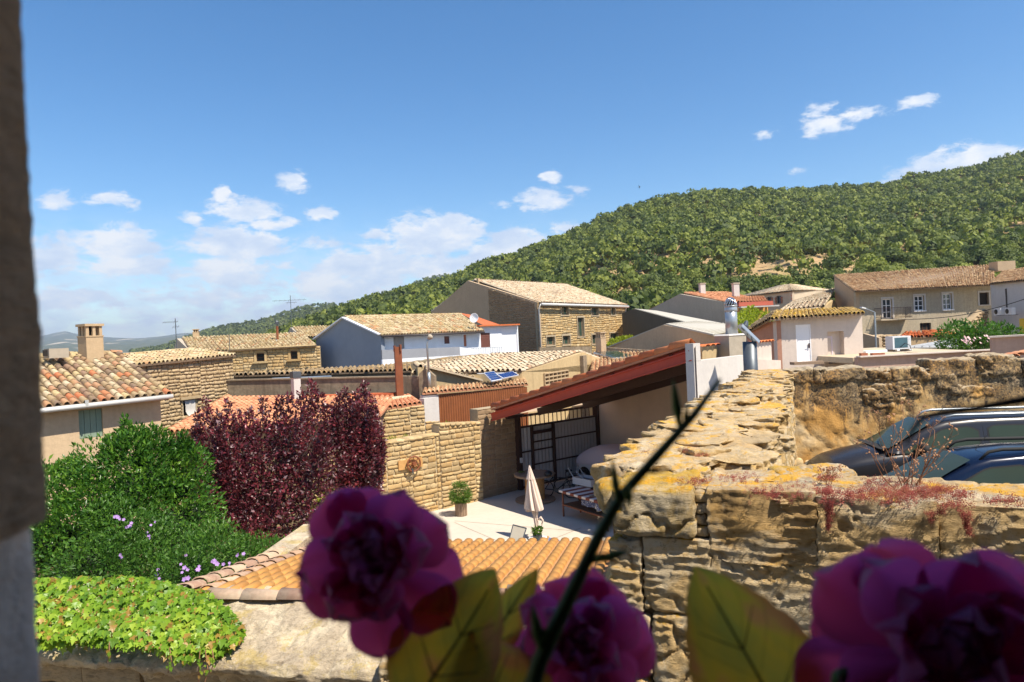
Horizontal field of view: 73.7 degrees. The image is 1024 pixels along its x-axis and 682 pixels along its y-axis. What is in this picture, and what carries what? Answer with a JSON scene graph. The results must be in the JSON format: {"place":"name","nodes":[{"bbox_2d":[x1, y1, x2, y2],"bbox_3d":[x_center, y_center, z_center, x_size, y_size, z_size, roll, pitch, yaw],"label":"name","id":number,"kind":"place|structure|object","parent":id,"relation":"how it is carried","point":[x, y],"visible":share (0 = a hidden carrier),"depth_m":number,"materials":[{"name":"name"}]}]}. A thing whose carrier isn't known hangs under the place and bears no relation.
{"place":"outdoors","nodes":[
{"label":"outdoors","id":0,"kind":"place"},
{"bbox_2d":[41,331,191,352],"bbox_3d":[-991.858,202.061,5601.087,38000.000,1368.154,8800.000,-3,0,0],"label":"mountains","id":1,"kind":"structure","parent":0,"point":[65,339],"depth_m":4392.54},
{"bbox_2d":[36,526,299,581],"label":"garden soil","id":2,"kind":"structure","parent":0,"point":[217,547],"depth_m":22.75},
{"bbox_2d":[30,411,229,579],"bbox_3d":[-9.175,4.244,14.725,5.544,5.228,3.836,-3,0,0],"label":"laurel bush","id":3,"kind":"object","parent":2,"relation":"on","point":[165,480],"visible":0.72,"depth_m":14.95,"materials":[{"name":"green plant"}]},
{"bbox_2d":[42,490,227,583],"bbox_3d":[-6.993,4.848,13.168,3.108,3.807,2.589,-3,0,0],"label":"hibiscus bush","id":4,"kind":"object","parent":2,"relation":"on","point":[144,552],"visible":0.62,"depth_m":13.06,"materials":[{"name":"green plant"}]},
{"bbox_2d":[147,516,281,583],"bbox_3d":[-5.526,4.944,12.704,2.079,3.479,3.842,-3,0,0],"label":"flowering bush","id":5,"kind":"object","parent":2,"relation":"on","point":[240,552],"visible":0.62,"depth_m":12.22,"materials":[{"name":"green plant"}]},
{"bbox_2d":[233,529,293,555],"bbox_3d":[-4.804,5.589,18.154,2.241,2.088,5.021,-2,0,33],"label":"dark bush","id":6,"kind":"object","parent":2,"relation":"on","point":[256,533],"visible":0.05,"depth_m":16.87,"materials":[{"name":"green plant"}]},
{"bbox_2d":[186,377,349,555],"bbox_3d":[-6.833,3.867,18.122,5.123,5.668,3.001,-3,0,0],"label":"purple plum tree","id":7,"kind":"object","parent":2,"relation":"on","point":[238,481],"visible":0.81,"depth_m":17.85,"materials":[{"name":"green plant"}]},
{"bbox_2d":[316,379,390,496],"bbox_3d":[-4.630,3.852,20.090,2.336,5.472,2.442,-3,0,0],"label":"purple plum tree","id":8,"kind":"object","parent":2,"relation":"on","point":[361,441],"visible":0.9,"depth_m":19.58,"materials":[{"name":"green plant"}]},
{"bbox_2d":[288,325,328,337],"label":"house","id":9,"kind":"structure","parent":0,"point":[311,332],"depth_m":58.07,"materials":[{"name":"tile"}]},
{"bbox_2d":[217,279,429,333],"bbox_3d":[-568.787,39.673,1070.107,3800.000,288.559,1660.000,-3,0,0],"label":"wooded ridge","id":10,"kind":"structure","parent":0,"point":[275,325],"depth_m":1118.73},
{"bbox_2d":[128,272,455,352],"bbox_3d":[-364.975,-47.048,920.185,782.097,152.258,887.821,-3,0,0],"label":"distant wood","id":11,"kind":"object","parent":10,"relation":"on","point":[244,327],"visible":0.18,"depth_m":1233.17,"materials":[{"name":"plant"}]},
{"bbox_2d":[313,312,484,368],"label":"blue grey house","id":12,"kind":"structure","parent":0,"point":[353,340],"depth_m":48.69,"materials":[{"name":"paint"}]},
{"bbox_2d":[420,378,528,425],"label":"corrugated shed","id":13,"kind":"structure","parent":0,"point":[455,407],"depth_m":30.18,"materials":[{"name":"brown metal"}]},
{"bbox_2d":[431,478,613,541],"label":"yard floor","id":14,"kind":"structure","parent":0,"point":[506,510],"depth_m":23.93,"materials":[{"name":"concrete"}]},
{"bbox_2d":[304,432,441,523],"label":"yard wall","id":15,"kind":"structure","parent":14,"relation":"on","point":[422,485],"depth_m":25.27,"materials":[{"name":"stone"}]},
{"bbox_2d":[398,456,422,473],"bbox_3d":[-3.691,4.519,24.968,0.999,0.645,0.282,-3,0,-32],"label":"wheel ornament","id":16,"kind":"object","parent":15,"relation":"attached to","point":[410,463],"visible":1,"depth_m":24.91,"materials":[{"name":"brown wood"}]},
{"bbox_2d":[178,524,610,592],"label":"orange tile roof","id":17,"kind":"structure","parent":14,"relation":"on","point":[511,561],"depth_m":10.65,"materials":[{"name":"tile"}]},
{"bbox_2d":[431,421,482,508],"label":"tall yard wall","id":18,"kind":"structure","parent":14,"relation":"on","point":[460,451],"depth_m":26.38,"materials":[{"name":"stone"}]},
{"bbox_2d":[448,481,472,516],"bbox_3d":[-1.870,5.669,24.796,0.955,1.333,0.958,-3,0,0],"label":"potted shrub","id":19,"kind":"object","parent":14,"relation":"on","point":[460,508],"visible":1,"depth_m":24.63,"materials":[{"name":"green plant"}]},
{"bbox_2d":[470,406,517,498],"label":"shelter stone wall","id":20,"kind":"structure","parent":14,"relation":"on","point":[498,455],"depth_m":27.74,"materials":[{"name":"stone"}]},
{"bbox_2d":[509,524,528,540],"bbox_3d":[0.218,5.957,20.873,0.556,0.686,1.053,-2,0,20],"label":"deck chair","id":21,"kind":"object","parent":14,"relation":"on","point":[517,532],"visible":0.48,"depth_m":20.75,"materials":[{"name":"grey fabric"}]},
{"bbox_2d":[514,469,554,503],"bbox_3d":[0.888,5.661,26.535,1.552,1.038,1.552,-3,0,-39],"label":"cable spool table","id":22,"kind":"object","parent":14,"relation":"on","point":[539,476],"visible":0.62,"depth_m":26.29,"materials":[{"name":"brown wood"}]},
{"bbox_2d":[524,465,546,538],"bbox_3d":[0.717,5.080,21.470,0.703,2.322,0.645,-3,0,0],"label":"closed parasol","id":23,"kind":"object","parent":14,"relation":"on","point":[533,504],"visible":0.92,"depth_m":21.40,"materials":[{"name":"white fabric"}]},
{"bbox_2d":[505,405,600,489],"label":"yard gate","id":24,"kind":"structure","parent":14,"relation":"on","point":[558,447],"depth_m":29.64,"materials":[{"name":"brown metal"}]},
{"bbox_2d":[559,486,603,517],"bbox_3d":[2.749,5.654,23.195,0.930,0.965,2.599,-3,0,-32],"label":"striped bench","id":25,"kind":"object","parent":14,"relation":"on","point":[587,502],"visible":0.61,"depth_m":23.33,"materials":[{"name":"multicoloured metal"}]},
{"bbox_2d":[490,338,700,444],"bbox_3d":[5.102,3.049,25.881,7.975,6.323,10.550,-3,0,-38],"label":"car shelter","id":26,"kind":"object","parent":14,"relation":"on","point":[630,396],"visible":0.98,"depth_m":25.87,"materials":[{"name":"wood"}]},
{"bbox_2d":[576,444,620,475],"bbox_3d":[4.536,5.207,28.656,1.915,1.648,4.040,-3,0,-38],"label":"covered car","id":27,"kind":"object","parent":14,"relation":"on","point":[586,459],"visible":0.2,"depth_m":28.86,"materials":[{"name":"fabric"}]},
{"bbox_2d":[21,0,1023,337],"label":"sky","id":28,"kind":"structure","parent":0,"point":[201,164],"materials":[{"name":"blue"}]},
{"bbox_2d":[431,278,628,352],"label":"stone house","id":29,"kind":"structure","parent":0,"point":[545,314],"depth_m":62.55,"materials":[{"name":"beige stone"}]},
{"bbox_2d":[576,316,585,337],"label":"window","id":30,"kind":"structure","parent":29,"relation":"in","point":[579,318],"depth_m":63.41,"materials":[{"name":"grey wood"}]},
{"bbox_2d":[538,346,591,352],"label":"stained wall","id":31,"kind":"structure","parent":0,"point":[587,349],"depth_m":53.01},
{"bbox_2d":[568,466,594,499],"bbox_3d":[2.830,5.519,26.340,0.790,1.188,1.283,-3,0,-38],"label":"chair","id":32,"kind":"object","parent":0,"point":[584,480],"visible":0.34,"depth_m":26.25,"materials":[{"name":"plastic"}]},
{"bbox_2d":[594,351,630,359],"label":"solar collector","id":33,"kind":"object","parent":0,"point":[613,354],"visible":0.85,"depth_m":42.70,"materials":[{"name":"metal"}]},
{"bbox_2d":[622,309,718,337],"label":"dark gable barn","id":34,"kind":"structure","parent":0,"point":[635,322],"depth_m":61.27,"materials":[{"name":"paint"}]},
{"bbox_2d":[515,176,1023,294],"bbox_3d":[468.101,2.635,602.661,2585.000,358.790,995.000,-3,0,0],"label":"hillside","id":35,"kind":"structure","parent":0,"point":[760,268],"depth_m":240.26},
{"bbox_2d":[256,150,1023,342],"bbox_3d":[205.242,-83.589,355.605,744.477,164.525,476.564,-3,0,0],"label":"pine forest","id":36,"kind":"object","parent":35,"relation":"on","point":[664,223],"visible":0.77,"depth_m":316.62,"materials":[{"name":"plant"}]},
{"bbox_2d":[639,273,661,288],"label":"pine tree","id":37,"kind":"object","parent":35,"relation":"on","point":[652,280],"visible":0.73,"depth_m":204.20,"materials":[{"name":"green plant"}]},
{"bbox_2d":[721,276,745,290],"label":"pine tree","id":38,"kind":"object","parent":35,"relation":"on","point":[734,280],"visible":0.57,"depth_m":186.18,"materials":[{"name":"green plant"}]},
{"bbox_2d":[740,278,767,292],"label":"pine tree","id":39,"kind":"object","parent":35,"relation":"on","point":[751,286],"visible":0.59,"depth_m":177.43,"materials":[{"name":"green plant"}]},
{"bbox_2d":[770,275,799,286],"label":"pine tree","id":40,"kind":"object","parent":35,"relation":"on","point":[782,280],"visible":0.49,"depth_m":176.85,"materials":[{"name":"green plant"}]},
{"bbox_2d":[794,273,817,284],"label":"pine tree","id":41,"kind":"object","parent":35,"relation":"on","point":[804,279],"visible":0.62,"depth_m":181.11,"materials":[{"name":"green plant"}]},
{"bbox_2d":[822,254,847,271],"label":"pine tree","id":42,"kind":"object","parent":35,"relation":"on","point":[832,261],"visible":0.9,"depth_m":205.44,"materials":[{"name":"green plant"}]},
{"bbox_2d":[851,257,878,272],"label":"pine tree","id":43,"kind":"object","parent":35,"relation":"on","point":[865,265],"visible":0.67,"depth_m":190.52,"materials":[{"name":"green plant"}]},
{"bbox_2d":[881,247,906,264],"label":"pine tree","id":44,"kind":"object","parent":35,"relation":"on","point":[890,255],"visible":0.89,"depth_m":204.97,"materials":[{"name":"green plant"}]},
{"bbox_2d":[963,242,991,257],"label":"pine tree","id":45,"kind":"object","parent":35,"relation":"on","point":[972,248],"visible":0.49,"depth_m":197.80,"materials":[{"name":"green plant"}]},
{"bbox_2d":[965,247,998,265],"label":"pine tree","id":46,"kind":"object","parent":35,"relation":"on","point":[976,257],"visible":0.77,"depth_m":188.46,"materials":[{"name":"green plant"}]},
{"bbox_2d":[993,247,1016,260],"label":"pine tree","id":47,"kind":"object","parent":35,"relation":"on","point":[1002,253],"visible":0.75,"depth_m":185.32,"materials":[{"name":"green plant"}]},
{"bbox_2d":[745,284,828,321],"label":"cream quoin house","id":48,"kind":"structure","parent":0,"point":[781,296],"depth_m":91.80,"materials":[{"name":"beige stone"}]},
{"bbox_2d":[781,287,836,319],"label":"sloping tile house","id":49,"kind":"structure","parent":0,"point":[819,299],"depth_m":63.86,"materials":[{"name":"tile"}]},
{"bbox_2d":[833,261,1015,334],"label":"old grey house","id":50,"kind":"structure","parent":0,"point":[917,296],"depth_m":61.00,"materials":[{"name":"brown ceramic"}]},
{"bbox_2d":[881,297,893,317],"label":"balcony door","id":51,"kind":"structure","parent":50,"relation":"in","point":[885,301],"depth_m":60.48,"materials":[{"name":"white paint"}]},
{"bbox_2d":[913,294,926,311],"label":"window","id":52,"kind":"structure","parent":50,"relation":"in","point":[917,298],"depth_m":60.82,"materials":[{"name":"white paint"}]},
{"bbox_2d":[941,292,953,310],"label":"window","id":53,"kind":"structure","parent":50,"relation":"in","point":[945,297],"depth_m":61.13,"materials":[{"name":"white paint"}]},
{"bbox_2d":[978,290,990,305],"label":"window","id":54,"kind":"structure","parent":50,"relation":"in","point":[982,297],"depth_m":61.55,"materials":[{"name":"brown wood"}]},
{"bbox_2d":[988,334,1023,357],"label":"pinkish parapet wall","id":55,"kind":"structure","parent":0,"point":[1003,344],"depth_m":26.77,"materials":[{"name":"paint"}]},
{"bbox_2d":[989,267,1023,334],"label":"house with air conditioners","id":56,"kind":"structure","parent":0,"point":[1010,290],"depth_m":56.10,"materials":[{"name":"white paint"}]},
{"label":"ground","id":57,"kind":"structure","parent":0,"visible":0},
{"bbox_2d":[41,350,173,529],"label":"rendered house","id":58,"kind":"structure","parent":57,"relation":"on","point":[83,397],"depth_m":23.40,"materials":[{"name":"ceramic"}]},
{"bbox_2d":[42,348,68,358],"bbox_3d":[-16.401,0.442,24.474,0.500,0.340,0.745,-2,0,38],"label":"chimney","id":59,"kind":"object","parent":58,"relation":"on","point":[57,353],"visible":1,"depth_m":24.33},
{"bbox_2d":[75,324,103,361],"bbox_3d":[-15.983,0.396,25.923,0.694,2.080,0.694,-2,0,32],"label":"roof chimney","id":60,"kind":"object","parent":58,"relation":"on","point":[90,342],"visible":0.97,"depth_m":25.73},
{"bbox_2d":[123,348,235,441],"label":"stone house","id":61,"kind":"structure","parent":57,"relation":"on","point":[187,377],"depth_m":30.84,"materials":[{"name":"beige stone"}]},
{"bbox_2d":[183,399,196,415],"bbox_3d":[-14.420,3.136,30.859,0.617,1.029,0.855,-2,0,19],"label":"window","id":62,"kind":"structure","parent":61,"relation":"in","point":[188,405],"depth_m":30.79,"materials":[{"name":"white wood"}]},
{"bbox_2d":[174,332,320,372],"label":"arched window house","id":63,"kind":"structure","parent":57,"relation":"on","point":[286,351],"depth_m":48.07,"materials":[{"name":"stone"}]},
{"bbox_2d":[252,350,267,363],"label":"window","id":64,"kind":"structure","parent":63,"relation":"in","point":[261,357],"depth_m":47.54,"materials":[{"name":"beige stone"}]},
{"bbox_2d":[167,392,395,526],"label":"terracotta roof house","id":65,"kind":"structure","parent":57,"relation":"on","point":[241,403],"depth_m":27.97,"materials":[{"name":"tile"}]},
{"bbox_2d":[289,371,300,398],"bbox_3d":[-9.183,1.875,29.010,0.360,1.146,0.360,-3,0,-41],"label":"grey flue","id":66,"kind":"object","parent":65,"relation":"on","point":[295,376],"visible":0.89,"depth_m":28.88,"materials":[{"name":"metal"}]},
{"bbox_2d":[38,580,542,681],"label":"garden wall","id":67,"kind":"structure","parent":57,"relation":"on","point":[289,637],"depth_m":8.01,"materials":[{"name":"stone"}]},
{"bbox_2d":[35,574,246,681],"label":"ivy","id":68,"kind":"object","parent":67,"relation":"on","point":[220,630],"visible":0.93,"depth_m":8.17,"materials":[{"name":"green plant"}]},
{"bbox_2d":[226,368,436,399],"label":"stained wall","id":69,"kind":"structure","parent":57,"relation":"on","point":[414,386],"depth_m":31.78,"materials":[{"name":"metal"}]},
{"bbox_2d":[234,363,412,378],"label":"mossy roof","id":70,"kind":"structure","parent":69,"relation":"on","point":[369,370],"depth_m":34.10,"materials":[{"name":"tile"}]},
{"bbox_2d":[379,393,439,438],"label":"stone shed","id":71,"kind":"structure","parent":57,"relation":"on","point":[408,414],"depth_m":28.13,"materials":[{"name":"stone"}]},
{"bbox_2d":[393,344,403,395],"bbox_3d":[-4.977,1.432,30.000,0.313,2.556,0.441,-3,0,-18],"label":"rusty flue","id":72,"kind":"object","parent":71,"relation":"on","point":[397,351],"visible":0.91,"depth_m":29.87,"materials":[{"name":"brown metal"}]},
{"bbox_2d":[381,347,489,373],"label":"grey parapet","id":73,"kind":"structure","parent":57,"relation":"on","point":[408,355],"depth_m":45.87,"materials":[{"name":"paint"}]},
{"bbox_2d":[356,354,478,375],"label":"lichen ridge","id":74,"kind":"structure","parent":73,"relation":"attached to","point":[432,360],"depth_m":44.98,"materials":[{"name":"tile"}]},
{"bbox_2d":[413,361,482,393],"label":"sandy gable","id":75,"kind":"structure","parent":57,"relation":"on","point":[444,377],"depth_m":32.74,"materials":[{"name":"paint"}]},
{"bbox_2d":[462,313,519,373],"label":"white annexe","id":76,"kind":"structure","parent":57,"relation":"on","point":[504,337],"depth_m":51.78,"materials":[{"name":"paint"}]},
{"bbox_2d":[501,329,516,352],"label":"door","id":77,"kind":"structure","parent":76,"relation":"in","point":[509,336],"depth_m":52.20,"materials":[{"name":"white paint"}]},
{"bbox_2d":[409,350,599,424],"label":"sandy barn","id":78,"kind":"structure","parent":57,"relation":"on","point":[536,369],"depth_m":36.11,"materials":[{"name":"tile"}]},
{"bbox_2d":[590,347,648,370],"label":"wide tiled roof","id":79,"kind":"structure","parent":57,"relation":"on","point":[601,361],"depth_m":41.06,"materials":[{"name":"tile"}]},
{"bbox_2d":[594,332,605,351],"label":"brown chimney","id":80,"kind":"object","parent":79,"relation":"on","point":[600,340],"visible":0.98,"depth_m":45.84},
{"bbox_2d":[606,321,724,351],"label":"brown gable barn","id":81,"kind":"structure","parent":57,"relation":"on","point":[702,332],"depth_m":47.10,"materials":[{"name":"paint"}]},
{"bbox_2d":[649,291,746,323],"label":"grey gable house","id":82,"kind":"structure","parent":57,"relation":"on","point":[709,305],"depth_m":75.62,"materials":[{"name":"paint"}]},
{"bbox_2d":[685,339,780,400],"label":"white parapet house","id":83,"kind":"structure","parent":57,"relation":"on","point":[710,365],"depth_m":20.48,"materials":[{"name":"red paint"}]},
{"bbox_2d":[714,297,745,356],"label":"chimney block","id":84,"kind":"structure","parent":83,"relation":"on","point":[730,340],"depth_m":22.41,"materials":[{"name":"metal"}]},
{"bbox_2d":[737,320,759,370],"bbox_3d":[6.851,1.009,19.612,0.627,3.212,0.619,-3,0,0],"label":"dark flue","id":85,"kind":"object","parent":83,"relation":"on","point":[750,359],"visible":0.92,"depth_m":19.44,"materials":[{"name":"metal"}]},
{"bbox_2d":[732,295,778,332],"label":"orange terrace house","id":86,"kind":"structure","parent":57,"relation":"on","point":[760,303],"depth_m":69.40,"materials":[{"name":"tile"}]},
{"bbox_2d":[737,305,773,333],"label":"climbing vine","id":87,"kind":"object","parent":57,"relation":"on","point":[751,317],"visible":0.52,"depth_m":42.17,"materials":[{"name":"green plant"}]},
{"bbox_2d":[742,307,864,368],"bbox_3d":[14.634,2.033,33.603,5.976,7.390,8.072,-3,0,0],"label":"pale pink room","id":88,"kind":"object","parent":57,"relation":"on","point":[800,340],"visible":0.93,"depth_m":31.32,"materials":[{"name":"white paint"}]},
{"bbox_2d":[796,324,811,361],"bbox_3d":[13.332,0.110,31.167,0.727,1.722,0.142,-3,0,-8],"label":"door","id":89,"kind":"structure","parent":88,"relation":"in","point":[803,332],"depth_m":31.21,"materials":[{"name":"white paint"}]},
{"bbox_2d":[863,333,881,347],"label":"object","id":90,"kind":"object","parent":57,"relation":"on","point":[868,340],"visible":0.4,"depth_m":45.55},
{"bbox_2d":[817,348,989,367],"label":"roof terrace","id":91,"kind":"structure","parent":57,"relation":"on","point":[872,357],"depth_m":29.05,"materials":[{"name":"white paint"}]},
{"bbox_2d":[885,336,911,351],"bbox_3d":[16.721,0.119,29.369,0.922,0.660,0.721,-3,0,-13],"label":"air conditioner","id":92,"kind":"object","parent":91,"relation":"on","point":[895,343],"visible":1,"depth_m":29.31,"materials":[{"name":"white plastic"}]},
{"bbox_2d":[900,329,949,345],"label":"red tile heap","id":93,"kind":"object","parent":57,"relation":"on","point":[922,337],"visible":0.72,"depth_m":49.65,"materials":[{"name":"tile"}]},
{"bbox_2d":[911,339,972,349],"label":"pale lean to roof","id":94,"kind":"object","parent":57,"relation":"on","point":[929,345],"visible":0.12,"depth_m":40.39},
{"bbox_2d":[952,309,989,348],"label":"ruined stone wall","id":95,"kind":"structure","parent":57,"relation":"on","point":[977,316],"depth_m":56.37,"materials":[{"name":"stone"}]},
{"bbox_2d":[931,317,1023,349],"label":"oleander bush","id":96,"kind":"object","parent":57,"relation":"on","point":[972,339],"visible":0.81,"depth_m":35.82,"materials":[{"name":"green plant"}]},
{"bbox_3d":[-0.403,2.139,-2.887,11.600,9.000,7.200,-3,0,0],"label":"own house","id":97,"kind":"object","parent":57,"relation":"on","visible":0},
{"bbox_2d":[0,0,46,681],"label":"stone window surround","id":98,"kind":"object","parent":97,"relation":"attached to","point":[23,506],"visible":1,"depth_m":0.32,"materials":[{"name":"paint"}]},
{"bbox_3d":[0.167,0.373,0.422,1.000,0.374,0.140,-3,0,0],"label":"flower trough","id":99,"kind":"object","parent":98,"relation":"attached to","visible":0},
{"bbox_2d":[293,487,551,681],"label":"purple flower","id":100,"kind":"object","parent":99,"relation":"on","point":[381,574],"visible":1,"depth_m":0.42,"materials":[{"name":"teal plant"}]},
{"bbox_2d":[514,566,655,681],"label":"purple flower","id":101,"kind":"object","parent":99,"relation":"in","point":[606,635],"visible":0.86,"depth_m":0.44,"materials":[{"name":"plant"}]},
{"bbox_2d":[524,378,847,681],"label":"diagonal twig","id":102,"kind":"object","parent":99,"relation":"in","point":[546,639],"visible":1,"depth_m":0.37,"materials":[{"name":"plant"}]},
{"bbox_2d":[685,538,1023,681],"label":"purple flower","id":103,"kind":"object","parent":99,"relation":"in","point":[895,610],"visible":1,"depth_m":0.36,"materials":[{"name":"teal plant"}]},
{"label":"parking ground","id":104,"kind":"structure","parent":0,"visible":0},
{"bbox_2d":[590,369,797,533],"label":"golden side wall","id":105,"kind":"structure","parent":104,"relation":"on","point":[744,420],"depth_m":6.05,"materials":[{"name":"stone"}]},
{"bbox_2d":[594,440,1023,681],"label":"sandstone wall","id":106,"kind":"structure","parent":104,"relation":"on","point":[669,534],"depth_m":3.91,"materials":[{"name":"stone"}]},
{"bbox_2d":[639,444,1023,538],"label":"red stonecrop","id":107,"kind":"object","parent":106,"relation":"on","point":[899,493],"visible":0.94,"depth_m":3.67,"materials":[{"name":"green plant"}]},
{"bbox_2d":[817,390,957,486],"bbox_3d":[2.153,0.605,3.868,0.694,0.604,0.433,-3,0,-14],"label":"dry weed","id":108,"kind":"object","parent":106,"relation":"on","point":[915,462],"visible":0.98,"depth_m":3.83,"materials":[{"name":"plant"}]},
{"bbox_2d":[782,350,1023,464],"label":"stained parking wall","id":109,"kind":"structure","parent":104,"relation":"on","point":[833,406],"depth_m":14.43,"materials":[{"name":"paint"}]},
{"bbox_2d":[804,406,1023,476],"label":"parked van","id":110,"kind":"object","parent":104,"relation":"on","point":[999,423],"visible":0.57,"depth_m":11.09,"materials":[{"name":"grey paint"}]},
{"bbox_2d":[883,434,1023,483],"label":"parked van","id":111,"kind":"object","parent":104,"relation":"on","point":[1001,463],"visible":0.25,"depth_m":8.16,"materials":[{"name":"blue paint"}]},
{"bbox_2d":[906,395,1023,444],"bbox_3d":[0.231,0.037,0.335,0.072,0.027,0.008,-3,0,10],"label":"car","id":112,"kind":"object","parent":104,"relation":"on","point":[1009,402],"visible":1,"depth_m":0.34,"materials":[{"name":"metal"}]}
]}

